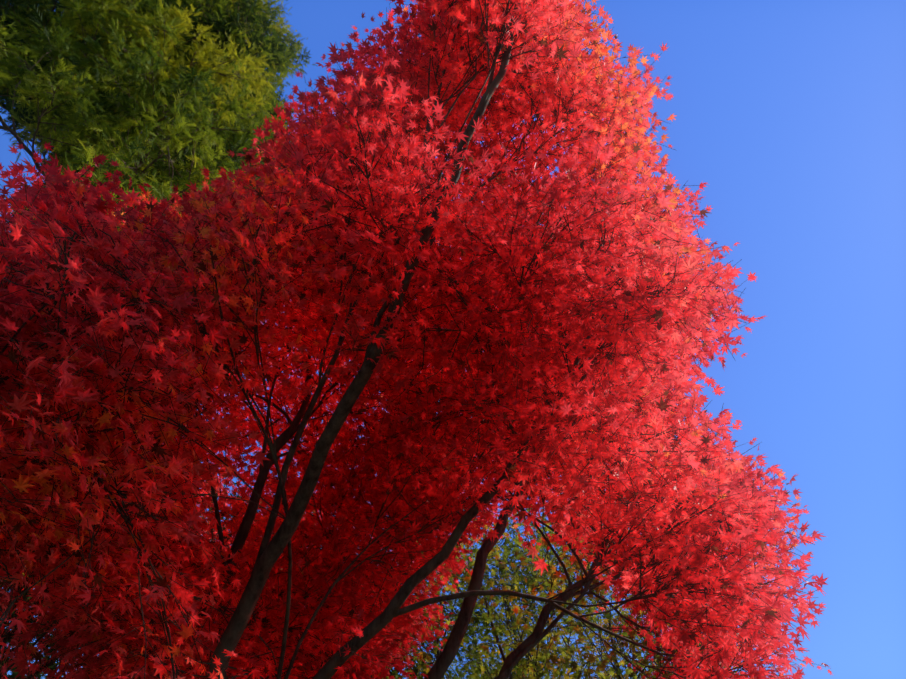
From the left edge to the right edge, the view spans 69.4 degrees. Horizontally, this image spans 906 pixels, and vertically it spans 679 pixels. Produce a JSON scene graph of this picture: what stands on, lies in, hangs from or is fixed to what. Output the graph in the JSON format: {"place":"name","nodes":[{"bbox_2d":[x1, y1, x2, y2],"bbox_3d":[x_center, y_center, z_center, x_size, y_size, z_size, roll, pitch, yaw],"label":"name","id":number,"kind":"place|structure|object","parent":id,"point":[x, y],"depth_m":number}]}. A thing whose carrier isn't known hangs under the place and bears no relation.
{"place":"outdoors","nodes":[
{"label":"outdoors","id":0,"kind":"place"},
{"bbox_2d":[0,0,152,303],"bbox_3d":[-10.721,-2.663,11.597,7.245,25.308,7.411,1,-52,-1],"label":"tree","id":1,"kind":"object","parent":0,"point":[22,10],"depth_m":14.11},
{"bbox_2d":[0,142,269,678],"bbox_3d":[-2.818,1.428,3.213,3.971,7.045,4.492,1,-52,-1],"label":"red maple","id":2,"kind":"object","parent":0,"point":[68,384],"depth_m":2.56},
{"bbox_2d":[0,0,316,673],"bbox_3d":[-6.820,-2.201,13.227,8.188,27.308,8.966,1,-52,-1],"label":"tree","id":3,"kind":"object","parent":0,"point":[148,50],"depth_m":11.81},
{"bbox_2d":[0,471,462,678],"bbox_3d":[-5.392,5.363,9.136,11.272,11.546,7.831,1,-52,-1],"label":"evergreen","id":4,"kind":"object","parent":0,"point":[13,675],"depth_m":8.40},
{"bbox_2d":[0,0,832,678],"bbox_3d":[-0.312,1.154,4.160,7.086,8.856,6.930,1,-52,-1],"label":"red maple","id":5,"kind":"object","parent":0,"point":[580,326],"depth_m":3.48},
{"bbox_2d":[0,0,905,678],"label":"sky","id":6,"kind":"structure","parent":0,"point":[792,113]},
{"bbox_2d":[367,491,760,678],"bbox_3d":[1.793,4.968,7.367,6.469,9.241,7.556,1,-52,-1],"label":"tree","id":7,"kind":"object","parent":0,"point":[568,650],"depth_m":6.81}
]}

